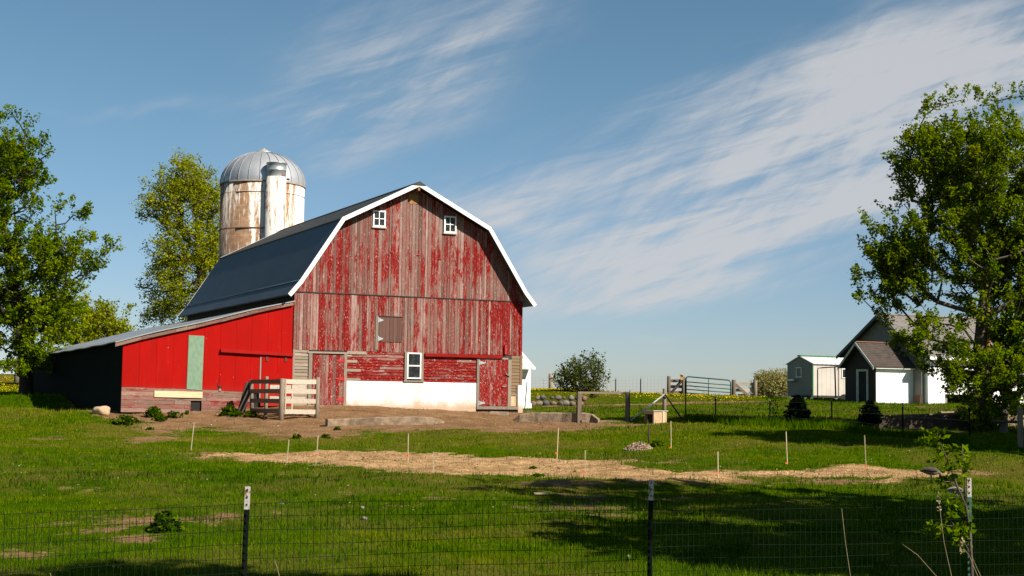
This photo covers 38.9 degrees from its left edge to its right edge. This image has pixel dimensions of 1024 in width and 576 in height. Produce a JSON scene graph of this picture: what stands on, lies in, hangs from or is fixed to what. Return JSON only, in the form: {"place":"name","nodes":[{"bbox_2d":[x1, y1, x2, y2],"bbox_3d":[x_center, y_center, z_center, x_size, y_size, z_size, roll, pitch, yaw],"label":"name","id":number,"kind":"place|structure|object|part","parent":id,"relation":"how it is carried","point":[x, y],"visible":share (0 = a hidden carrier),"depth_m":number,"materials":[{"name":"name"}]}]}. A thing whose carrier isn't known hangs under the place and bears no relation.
{"place":"outdoors","nodes":[
{"label":"outdoors","id":0,"kind":"place"},
{"bbox_2d":[0,374,1023,575],"bbox_3d":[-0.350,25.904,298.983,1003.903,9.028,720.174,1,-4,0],"label":"ground","id":1,"kind":"structure","parent":0,"point":[295,423],"depth_m":30.78,"materials":[{"name":"plant"}]},
{"bbox_2d":[0,360,14,373],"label":"pale shed","id":2,"kind":"structure","parent":1,"relation":"on","point":[2,372],"depth_m":117.78,"materials":[{"name":"white"}]},
{"bbox_2d":[14,359,18,382],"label":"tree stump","id":3,"kind":"object","parent":1,"relation":"on","point":[16,379],"visible":0.19,"depth_m":94.60,"materials":[{"name":"brown plant"}]},
{"bbox_2d":[0,103,125,394],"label":"maple tree","id":4,"kind":"object","parent":1,"relation":"on","point":[21,310],"visible":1,"depth_m":65.72,"materials":[{"name":"green plant"}]},
{"bbox_2d":[49,291,106,345],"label":"tree","id":5,"kind":"object","parent":1,"relation":"on","point":[83,339],"visible":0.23,"depth_m":117.30,"materials":[{"name":"green plant"}]},
{"bbox_2d":[92,406,109,414],"bbox_3d":[-14.130,4.249,49.904,0.543,0.396,0.533,-2,-5,32],"label":"boulder","id":6,"kind":"object","parent":1,"relation":"on","point":[101,410],"visible":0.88,"depth_m":49.73,"materials":[{"name":"stone"}]},
{"bbox_2d":[80,295,137,341],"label":"tree","id":7,"kind":"object","parent":1,"relation":"on","point":[109,324],"visible":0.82,"depth_m":111.49,"materials":[{"name":"green plant"}]},
{"bbox_2d":[110,414,140,424],"bbox_3d":[-12.609,4.314,47.504,0.996,0.382,0.966,-3,-6,43],"label":"weed clump","id":8,"kind":"object","parent":1,"relation":"on","point":[127,420],"visible":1,"depth_m":47.32,"materials":[{"name":"green plant"}]},
{"bbox_2d":[143,406,161,416],"bbox_3d":[-12.280,4.224,49.533,0.692,0.435,0.634,1,-4,0],"label":"weed clump","id":9,"kind":"object","parent":1,"relation":"on","point":[152,411],"visible":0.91,"depth_m":49.46,"materials":[{"name":"green plant"}]},
{"bbox_2d":[151,414,167,420],"bbox_3d":[-11.824,4.351,48.596,0.545,0.273,0.576,1,-4,0],"label":"weed clump","id":10,"kind":"object","parent":1,"relation":"on","point":[161,417],"visible":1,"depth_m":48.50,"materials":[{"name":"green plant"}]},
{"bbox_2d":[32,301,294,413],"bbox_3d":[-16.298,3.292,62.953,6.378,4.382,25.552,3,-5,-25],"label":"lean to shed","id":11,"kind":"object","parent":1,"relation":"on","point":[211,365],"visible":0.91,"depth_m":51.93,"materials":[{"name":"red wood"}]},
{"bbox_2d":[259,356,292,405],"bbox_3d":[-8.555,3.378,52.580,1.215,1.800,0.053,3,-5,-25],"label":"sliding door","id":12,"kind":"structure","parent":11,"relation":"in","point":[272,367],"depth_m":52.58,"materials":[{"name":"wood"}]},
{"bbox_2d":[147,510,186,532],"bbox_3d":[-4.943,3.368,20.882,0.531,0.342,0.532,1,-4,0],"label":"weed clump","id":13,"kind":"object","parent":1,"relation":"on","point":[163,518],"visible":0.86,"depth_m":20.78,"materials":[{"name":"green plant"}]},
{"bbox_2d":[165,410,182,417],"bbox_3d":[-11.507,4.312,49.497,0.605,0.292,0.582,1,-4,0],"label":"weed clump","id":14,"kind":"object","parent":1,"relation":"on","point":[173,414],"visible":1,"depth_m":49.42,"materials":[{"name":"green plant"}]},
{"bbox_2d":[129,146,220,329],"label":"willow tree","id":15,"kind":"object","parent":1,"relation":"on","point":[204,197],"visible":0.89,"depth_m":83.33,"materials":[{"name":"green plant"}]},
{"bbox_2d":[217,403,238,415],"bbox_3d":[-9.795,4.243,50.394,0.723,0.469,0.832,-1,-5,18],"label":"weed clump","id":16,"kind":"object","parent":1,"relation":"on","point":[230,407],"visible":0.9,"depth_m":50.27,"materials":[{"name":"green plant"}]},
{"bbox_2d":[228,410,244,416],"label":"weed clump","id":17,"kind":"object","parent":1,"relation":"on","point":[236,413],"visible":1,"depth_m":49.92,"materials":[{"name":"green plant"}]},
{"bbox_2d":[238,382,249,412],"bbox_3d":[-9.434,3.878,51.254,0.542,1.138,0.050,3,-5,-31],"label":"leaning board","id":18,"kind":"object","parent":1,"relation":"on","point":[244,399],"visible":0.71,"depth_m":51.22,"materials":[{"name":"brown wood"}]},
{"bbox_2d":[241,486,250,575],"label":"fence post","id":19,"kind":"object","parent":1,"relation":"on","point":[245,532],"visible":1,"depth_m":10.84,"materials":[{"name":"metal"}]},
{"bbox_2d":[249,379,253,407],"bbox_3d":[-9.204,3.952,51.280,0.147,1.433,0.147,-2,-4,0],"label":"wooden post","id":20,"kind":"object","parent":1,"relation":"on","point":[251,395],"visible":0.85,"depth_m":51.24,"materials":[{"name":"wood"}]},
{"bbox_2d":[245,410,260,416],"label":"weed clump","id":21,"kind":"object","parent":1,"relation":"on","point":[251,413],"visible":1,"depth_m":49.86,"materials":[{"name":"green plant"}]},
{"bbox_2d":[218,148,305,259],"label":"silo","id":22,"kind":"object","parent":1,"relation":"on","point":[262,191],"visible":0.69,"depth_m":73.54,"materials":[{"name":"metal"}]},
{"bbox_2d":[264,376,267,415],"bbox_3d":[-8.519,3.885,50.217,0.136,1.645,0.136,1,-4,0],"label":"wooden post","id":23,"kind":"object","parent":1,"relation":"on","point":[266,397],"visible":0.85,"depth_m":50.18,"materials":[{"name":"wood"}]},
{"bbox_2d":[278,379,283,420],"bbox_3d":[-7.800,3.918,49.056,0.178,1.708,0.178,1,-4,0],"label":"wooden post","id":24,"kind":"object","parent":1,"relation":"on","point":[281,403],"visible":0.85,"depth_m":49.01,"materials":[{"name":"wood"}]},
{"bbox_2d":[250,379,279,413],"bbox_3d":[-8.551,3.743,50.173,0.028,1.165,2.568,4,-5,-32],"label":"board panel","id":25,"kind":"object","parent":24,"relation":"attached to","point":[265,381],"visible":0.95,"depth_m":50.10,"materials":[{"name":"wood"}]},
{"bbox_2d":[284,379,315,413],"bbox_3d":[-7.227,3.715,49.553,0.060,1.200,1.372,-4,-6,45],"label":"board panel","id":26,"kind":"object","parent":24,"relation":"attached to","point":[299,391],"visible":1,"depth_m":49.52,"materials":[{"name":"wood"}]},
{"bbox_2d":[270,385,305,408],"bbox_3d":[-7.913,3.955,51.164,1.302,1.081,0.060,3,-5,-25],"label":"board panel","id":27,"kind":"object","parent":1,"relation":"on","point":[289,387],"visible":0.36,"depth_m":51.22,"materials":[{"name":"wood"}]},
{"bbox_2d":[291,433,301,438],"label":"weed clump","id":28,"kind":"object","parent":1,"relation":"on","point":[295,436],"visible":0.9,"depth_m":44.38,"materials":[{"name":"green plant"}]},
{"bbox_2d":[314,435,318,465],"bbox_3d":[-4.429,3.774,32.763,0.100,0.886,0.033,2,-5,-15],"label":"marker stake","id":29,"kind":"object","parent":1,"relation":"on","point":[317,449],"visible":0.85,"depth_m":32.77,"materials":[{"name":"brown wood"}]},
{"bbox_2d":[314,377,319,417],"bbox_3d":[-6.735,3.932,50.079,0.168,1.695,0.168,1,-4,0],"label":"wooden post","id":30,"kind":"object","parent":1,"relation":"on","point":[316,406],"visible":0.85,"depth_m":50.03,"materials":[{"name":"wood"}]},
{"bbox_2d":[321,434,330,438],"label":"weed clump","id":31,"kind":"object","parent":1,"relation":"on","point":[325,436],"visible":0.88,"depth_m":44.40,"materials":[{"name":"green plant"}]},
{"bbox_2d":[177,181,536,412],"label":"barn","id":32,"kind":"structure","parent":1,"relation":"on","point":[416,295],"depth_m":55.28,"materials":[{"name":"red wood"}]},
{"bbox_2d":[307,351,366,405],"bbox_3d":[-6.465,3.435,53.587,2.300,2.135,0.067,3,-5,-25],"label":"door","id":33,"kind":"structure","parent":32,"relation":"in","point":[331,370],"depth_m":53.46,"materials":[{"name":"wood"}]},
{"bbox_2d":[372,210,386,228],"bbox_3d":[-4.999,-2.589,54.658,0.570,0.670,0.070,3,-5,-25],"label":"window","id":34,"kind":"structure","parent":32,"relation":"in","point":[379,217],"depth_m":54.66,"materials":[{"name":"white paint"}]},
{"bbox_2d":[375,316,401,349],"bbox_3d":[-4.626,1.697,54.570,1.070,1.280,0.050,3,-5,-25],"label":"loft door","id":35,"kind":"structure","parent":32,"relation":"in","point":[389,328],"depth_m":54.57,"materials":[{"name":"brown wood"}]},
{"bbox_2d":[403,352,423,381],"bbox_3d":[-3.709,2.988,54.891,0.830,1.120,0.090,3,-5,-25],"label":"window","id":36,"kind":"structure","parent":32,"relation":"in","point":[413,362],"depth_m":54.90,"materials":[{"name":"white paint"}]},
{"bbox_2d":[443,216,456,234],"bbox_3d":[-2.380,-2.424,55.892,0.570,0.700,0.070,3,-5,-25],"label":"window","id":37,"kind":"structure","parent":32,"relation":"in","point":[450,222],"depth_m":55.89,"materials":[{"name":"white paint"}]},
{"bbox_2d":[476,358,517,409],"bbox_3d":[-0.570,3.710,56.339,1.765,2.005,0.112,3,-5,-25],"label":"door","id":38,"kind":"structure","parent":32,"relation":"in","point":[493,377],"depth_m":56.29,"materials":[{"name":"wood"}]},
{"bbox_2d":[0,375,764,400],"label":"dandelions","id":39,"kind":"object","parent":1,"relation":"on","point":[531,388],"visible":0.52,"depth_m":69.66,"materials":[{"name":"plant"}]},
{"bbox_2d":[325,416,443,425],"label":"concrete kerb","id":40,"kind":"structure","parent":1,"relation":"on","point":[411,420],"depth_m":48.37,"materials":[{"name":"concrete"}]},
{"bbox_2d":[405,433,408,462],"bbox_3d":[-2.505,3.931,34.560,0.079,0.925,0.031,0,-4,7],"label":"marker stake","id":41,"kind":"object","parent":1,"relation":"on","point":[407,455],"visible":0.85,"depth_m":34.56,"materials":[{"name":"brown wood"}]},
{"bbox_2d":[488,411,508,414],"bbox_3d":[-0.496,4.750,54.693,0.800,0.197,0.490,0,-4,4],"label":"loose concrete","id":42,"kind":"object","parent":1,"relation":"on","point":[499,412],"visible":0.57,"depth_m":54.51,"materials":[{"name":"concrete"}]},
{"bbox_2d":[14,431,991,510],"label":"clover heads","id":43,"kind":"object","parent":1,"relation":"on","point":[512,454],"visible":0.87,"depth_m":33.00,"materials":[{"name":"plant"}]},
{"bbox_2d":[71,406,947,480],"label":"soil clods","id":44,"kind":"object","parent":1,"relation":"on","point":[483,457],"visible":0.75,"depth_m":35.15,"materials":[{"name":"soil"}]},
{"bbox_2d":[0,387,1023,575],"bbox_3d":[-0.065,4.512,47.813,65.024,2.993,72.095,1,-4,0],"label":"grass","id":45,"kind":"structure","parent":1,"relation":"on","point":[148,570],"depth_m":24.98,"materials":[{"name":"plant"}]},
{"bbox_2d":[0,496,1023,575],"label":"wire fence","id":46,"kind":"object","parent":1,"relation":"on","point":[570,536],"visible":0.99,"depth_m":11.77,"materials":[{"name":"metal"}]},
{"bbox_2d":[524,382,527,412],"bbox_3d":[0.526,4.426,56.737,0.040,1.517,0.054,5,-4,0],"label":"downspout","id":47,"kind":"object","parent":1,"relation":"on","point":[525,397],"visible":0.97,"depth_m":56.73,"materials":[{"name":"white metal"}]},
{"bbox_2d":[522,352,535,407],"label":"milk house","id":48,"kind":"structure","parent":1,"relation":"on","point":[527,365],"depth_m":59.81,"materials":[{"name":"white paint"}]},
{"bbox_2d":[532,473,545,476],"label":"weed clump","id":49,"kind":"object","parent":1,"relation":"on","point":[538,474],"visible":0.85,"depth_m":31.98,"materials":[{"name":"green plant"}]},
{"bbox_2d":[543,400,549,405],"bbox_3d":[1.466,4.951,62.015,0.297,0.306,0.388,-3,-5,37],"label":"fieldstone","id":50,"kind":"object","parent":1,"relation":"on","point":[546,402],"visible":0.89,"depth_m":61.88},
{"bbox_2d":[549,373,552,388],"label":"wooden post","id":51,"kind":"object","parent":1,"relation":"on","point":[550,382],"visible":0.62,"depth_m":70.77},
{"bbox_2d":[513,412,599,422],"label":"concrete wall","id":52,"kind":"structure","parent":1,"relation":"on","point":[550,416],"depth_m":51.65,"materials":[{"name":"concrete"}]},
{"bbox_2d":[555,428,558,457],"bbox_3d":[1.105,3.952,35.876,0.072,0.981,0.042,4,-6,-14],"label":"marker stake","id":53,"kind":"object","parent":1,"relation":"on","point":[557,443],"visible":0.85,"depth_m":35.89,"materials":[{"name":"brown wood"}]},
{"bbox_2d":[562,400,568,405],"bbox_3d":[2.300,4.937,62.030,0.391,0.276,0.312,-1,-5,17],"label":"fieldstone","id":54,"kind":"object","parent":1,"relation":"on","point":[565,402],"visible":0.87,"depth_m":61.90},
{"bbox_2d":[569,401,575,405],"bbox_3d":[2.550,4.944,61.996,0.337,0.240,0.306,-3,-6,43],"label":"fieldstone","id":55,"kind":"object","parent":1,"relation":"on","point":[572,403],"visible":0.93,"depth_m":61.88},
{"bbox_2d":[549,347,613,397],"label":"bush","id":56,"kind":"object","parent":1,"relation":"on","point":[574,376],"visible":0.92,"depth_m":65.65,"materials":[{"name":"green plant"}]},
{"bbox_2d":[582,450,585,477],"bbox_3d":[1.536,3.849,30.955,0.079,0.765,0.030,1,-4,-7],"label":"marker stake","id":57,"kind":"object","parent":1,"relation":"on","point":[585,465],"visible":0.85,"depth_m":30.95,"materials":[{"name":"brown wood"}]},
{"bbox_2d":[532,377,665,392],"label":"wire fence","id":58,"kind":"object","parent":1,"relation":"on","point":[625,386],"visible":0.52,"depth_m":72.52,"materials":[{"name":"metal"}]},
{"bbox_2d":[577,392,629,422],"bbox_3d":[3.258,4.396,51.566,1.905,1.405,0.207,2,-4,-10],"label":"gate frame","id":59,"kind":"object","parent":1,"relation":"on","point":[579,411],"visible":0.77,"depth_m":51.51,"materials":[{"name":"wood"}]},
{"bbox_2d":[623,441,653,450],"bbox_3d":[3.481,4.340,39.642,0.931,0.317,1.059,1,-4,0],"label":"chip pile","id":60,"kind":"object","parent":1,"relation":"on","point":[640,445],"visible":0.88,"depth_m":39.41,"materials":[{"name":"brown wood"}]},
{"bbox_2d":[648,427,649,443],"bbox_3d":[3.922,4.316,41.576,0.042,0.681,0.043,1,-4,0],"label":"iron rod","id":61,"kind":"object","parent":1,"relation":"on","point":[648,435],"visible":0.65,"depth_m":41.57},
{"bbox_2d":[647,479,653,575],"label":"fence post","id":62,"kind":"object","parent":1,"relation":"on","point":[650,529],"visible":1,"depth_m":12.03,"materials":[{"name":"metal"}]},
{"bbox_2d":[643,410,666,423],"bbox_3d":[4.970,4.457,50.145,0.590,0.450,0.680,3,-5,-25],"label":"dog box","id":63,"kind":"object","parent":1,"relation":"on","point":[658,416],"visible":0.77,"depth_m":49.91,"materials":[{"name":"beige wood"}]},
{"bbox_2d":[630,389,681,420],"bbox_3d":[5.680,4.322,53.367,1.509,1.275,4.026,-1,-5,23],"label":"brace post","id":64,"kind":"object","parent":1,"relation":"on","point":[664,396],"visible":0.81,"depth_m":54.78,"materials":[{"name":"metal"}]},
{"bbox_2d":[650,439,665,446],"bbox_3d":[4.036,4.318,40.285,0.455,0.242,0.459,1,-4,0],"label":"weed clump","id":65,"kind":"object","parent":1,"relation":"on","point":[656,442],"visible":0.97,"depth_m":40.19,"materials":[{"name":"green plant"}]},
{"bbox_2d":[667,376,670,393],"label":"wooden post","id":66,"kind":"object","parent":1,"relation":"on","point":[668,384],"visible":0.79,"depth_m":76.77,"materials":[{"name":"wood"}]},
{"bbox_2d":[681,377,684,394],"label":"wooden post","id":67,"kind":"object","parent":1,"relation":"on","point":[683,387],"visible":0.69,"depth_m":76.75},
{"bbox_2d":[670,379,681,393],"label":"braced fence","id":68,"kind":"object","parent":67,"relation":"attached to","point":[675,387],"visible":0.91,"depth_m":76.87,"materials":[{"name":"brown wood"}]},
{"bbox_2d":[685,378,685,413],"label":"fence post","id":69,"kind":"object","parent":1,"relation":"on","point":[685,395],"visible":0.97,"depth_m":52.43,"materials":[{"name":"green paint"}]},
{"bbox_2d":[686,376,730,395],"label":"tube gate","id":70,"kind":"structure","parent":1,"relation":"on","point":[708,387],"depth_m":76.72,"materials":[{"name":"metal"}]},
{"bbox_2d":[716,452,718,478],"bbox_3d":[4.420,3.919,31.244,0.072,0.785,0.042,3,-6,-22],"label":"marker stake","id":71,"kind":"object","parent":1,"relation":"on","point":[717,473],"visible":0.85,"depth_m":31.26,"materials":[{"name":"brown wood"}]},
{"bbox_2d":[732,380,735,394],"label":"wooden post","id":72,"kind":"object","parent":1,"relation":"on","point":[733,387],"visible":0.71,"depth_m":76.75,"materials":[{"name":"wood"}]},
{"bbox_2d":[735,382,752,396],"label":"braced fence","id":73,"kind":"object","parent":1,"relation":"on","point":[740,389],"visible":0.82,"depth_m":76.88,"materials":[{"name":"wood"}]},
{"bbox_2d":[753,380,756,396],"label":"wooden post","id":74,"kind":"object","parent":1,"relation":"on","point":[755,388],"visible":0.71,"depth_m":76.75,"materials":[{"name":"wood"}]},
{"bbox_2d":[744,368,784,397],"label":"tree","id":75,"kind":"object","parent":1,"relation":"on","point":[763,382],"visible":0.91,"depth_m":148.79,"materials":[{"name":"green plant"}]},
{"bbox_2d":[769,400,770,422],"bbox_3d":[8.453,4.224,47.556,0.045,1.116,0.058,1,-4,0],"label":"fence post","id":76,"kind":"object","parent":1,"relation":"on","point":[769,410],"visible":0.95,"depth_m":47.56,"materials":[{"name":"metal"}]},
{"bbox_2d":[764,397,782,419],"bbox_3d":[8.851,4.130,48.826,0.696,0.916,0.717,1,-4,0],"label":"seedling","id":77,"kind":"object","parent":1,"relation":"on","point":[773,410],"visible":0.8,"depth_m":48.87,"materials":[{"name":"green plant"}]},
{"bbox_2d":[766,367,790,397],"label":"tree","id":78,"kind":"object","parent":1,"relation":"on","point":[782,384],"visible":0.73,"depth_m":148.90,"materials":[{"name":"green plant"}]},
{"bbox_2d":[786,432,787,463],"bbox_3d":[6.474,3.882,34.263,0.072,0.974,0.042,0,-6,-12],"label":"marker stake","id":79,"kind":"object","parent":1,"relation":"on","point":[786,449],"visible":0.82,"depth_m":34.27,"materials":[{"name":"brown wood"}]},
{"bbox_2d":[782,395,814,421],"bbox_3d":[9.326,4.029,47.306,0.974,1.136,1.004,2,-5,-18],"label":"spruce tree","id":80,"kind":"object","parent":1,"relation":"on","point":[797,410],"visible":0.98,"depth_m":47.16,"materials":[{"name":"green plant"}]},
{"bbox_2d":[780,355,844,399],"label":"shed","id":81,"kind":"object","parent":1,"relation":"on","point":[801,375],"visible":0.46,"depth_m":80.55,"materials":[{"name":"white"}]},
{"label":"window","id":82,"kind":"part","parent":81,"relation":"part of","materials":[{"name":"glass"}]},
{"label":"window","id":83,"kind":"part","parent":81,"relation":"part of","materials":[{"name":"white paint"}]},
{"bbox_2d":[817,366,837,399],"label":"pipe frame","id":84,"kind":"object","parent":1,"relation":"on","point":[834,367],"visible":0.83,"depth_m":76.36,"materials":[{"name":"white metal"}]},
{"bbox_2d":[842,514,850,575],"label":"dry stalk","id":85,"kind":"object","parent":1,"relation":"on","point":[845,544],"visible":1,"depth_m":12.07,"materials":[{"name":"plant"}]},
{"bbox_2d":[863,435,866,466],"bbox_3d":[8.123,3.857,33.372,0.085,0.928,0.032,1,-4,2],"label":"marker stake","id":86,"kind":"object","parent":1,"relation":"on","point":[865,452],"visible":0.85,"depth_m":33.36,"materials":[{"name":"brown wood"}]},
{"bbox_2d":[856,399,885,427],"bbox_3d":[11.243,4.009,45.486,0.949,1.103,0.965,1,-4,0],"label":"spruce tree","id":87,"kind":"object","parent":1,"relation":"on","point":[865,418],"visible":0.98,"depth_m":45.36,"materials":[{"name":"green plant"}]},
{"bbox_2d":[902,403,903,433],"bbox_3d":[11.373,4.003,42.221,0.045,1.313,0.058,1,-4,0],"label":"fence post","id":88,"kind":"object","parent":1,"relation":"on","point":[902,418],"visible":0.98,"depth_m":42.22,"materials":[{"name":"metal"}]},
{"bbox_2d":[872,413,977,430],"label":"stone wall","id":89,"kind":"structure","parent":1,"relation":"on","point":[929,421],"depth_m":46.18,"materials":[{"name":"stone"}]},
{"bbox_2d":[836,314,1023,403],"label":"farmhouse","id":90,"kind":"object","parent":1,"relation":"on","point":[875,367],"visible":0.42,"depth_m":71.28,"materials":[{"name":"white"}]},
{"bbox_2d":[856,369,868,402],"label":"doorway","id":91,"kind":"structure","parent":90,"relation":"in","point":[862,378],"depth_m":71.21,"materials":[{"name":"wood"}]},
{"bbox_2d":[945,370,976,403],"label":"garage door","id":92,"kind":"structure","parent":90,"relation":"in","point":[955,398],"depth_m":72.35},
{"bbox_2d":[920,467,941,481],"bbox_3d":[8.932,3.956,30.825,0.496,0.307,0.263,-1,-5,24],"label":"goose","id":93,"kind":"object","parent":1,"relation":"on","point":[930,471],"visible":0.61,"depth_m":30.78},
{"bbox_2d":[847,80,1023,431],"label":"maple tree","id":94,"kind":"object","parent":1,"relation":"on","point":[971,170],"visible":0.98,"depth_m":45.89,"materials":[{"name":"green plant"}]},
{"bbox_2d":[936,491,951,575],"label":"dry stalk","id":95,"kind":"object","parent":1,"relation":"on","point":[939,501],"visible":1,"depth_m":12.09,"materials":[{"name":"plant"}]},
{"bbox_2d":[913,426,976,575],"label":"sapling","id":96,"kind":"object","parent":1,"relation":"on","point":[942,451],"visible":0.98,"depth_m":12.48,"materials":[{"name":"green plant"}]},
{"bbox_2d":[938,411,957,412],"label":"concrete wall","id":97,"kind":"structure","parent":1,"relation":"on","point":[946,412],"depth_m":56.75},
{"bbox_2d":[959,538,977,575],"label":"dry stalk","id":98,"kind":"object","parent":1,"relation":"on","point":[961,543],"visible":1,"depth_m":12.07,"materials":[{"name":"plant"}]},
{"bbox_2d":[968,407,969,438],"bbox_3d":[12.653,3.947,40.120,0.045,1.327,0.058,1,-4,0],"label":"fence post","id":99,"kind":"object","parent":1,"relation":"on","point":[969,421],"visible":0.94,"depth_m":40.12,"materials":[{"name":"metal"}]},
{"bbox_2d":[967,478,971,575],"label":"fence post","id":100,"kind":"object","parent":1,"relation":"on","point":[969,493],"visible":0.46,"depth_m":13.04,"materials":[{"name":"metal"}]},
{"bbox_2d":[986,216,1023,432],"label":"maple tree","id":101,"kind":"object","parent":1,"relation":"on","point":[1014,335],"visible":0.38,"depth_m":46.17,"materials":[{"name":"green plant"}]},
{"bbox_2d":[997,415,1023,425],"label":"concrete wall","id":102,"kind":"structure","parent":1,"relation":"on","point":[1012,424],"depth_m":49.23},
{"bbox_2d":[1017,407,1023,447],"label":"wooden post","id":103,"kind":"object","parent":1,"relation":"on","point":[1020,425],"visible":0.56,"depth_m":39.00,"materials":[{"name":"wood"}]},
{"bbox_2d":[991,420,1016,423],"bbox_3d":[13.976,3.781,41.056,0.080,0.100,4.063,0,-4,8],"label":"fence rail","id":104,"kind":"object","parent":103,"relation":"attached to","point":[1004,421],"visible":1,"depth_m":41.09,"materials":[{"name":"grey wood"}]},
{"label":"fence post","id":105,"kind":"object","parent":1,"relation":"on","visible":0},
{"bbox_2d":[686,382,967,432],"bbox_3d":[9.429,3.701,46.267,1.137,1.456,13.824,3,-5,-32],"label":"wire fence","id":106,"kind":"object","parent":105,"relation":"attached to","point":[832,410],"visible":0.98,"depth_m":46.24,"materials":[{"name":"metal"}]},
{"bbox_2d":[0,0,1023,398],"label":"sky","id":107,"kind":"structure","parent":0,"point":[674,188],"materials":[{"name":"blue"}]},
{"bbox_2d":[530,390,588,404],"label":"bank","id":108,"kind":"structure","parent":0,"point":[532,397],"depth_m":62.77,"materials":[{"name":"plant"}]},
{"bbox_2d":[530,388,591,395],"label":"bank grass","id":109,"kind":"structure","parent":108,"relation":"on","point":[560,393],"depth_m":63.39,"materials":[{"name":"plant"}]},
{"bbox_2d":[682,411,979,446],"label":"rank grass","id":110,"kind":"structure","parent":0,"point":[778,422],"depth_m":45.98,"materials":[{"name":"plant"}]},
{"bbox_2d":[947,487,966,499],"bbox_3d":[8.411,3.877,27.423,0.396,0.245,0.210,3,-5,-24],"label":"goose","id":111,"kind":"object","parent":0,"point":[951,489],"visible":0.51,"depth_m":27.37}
]}

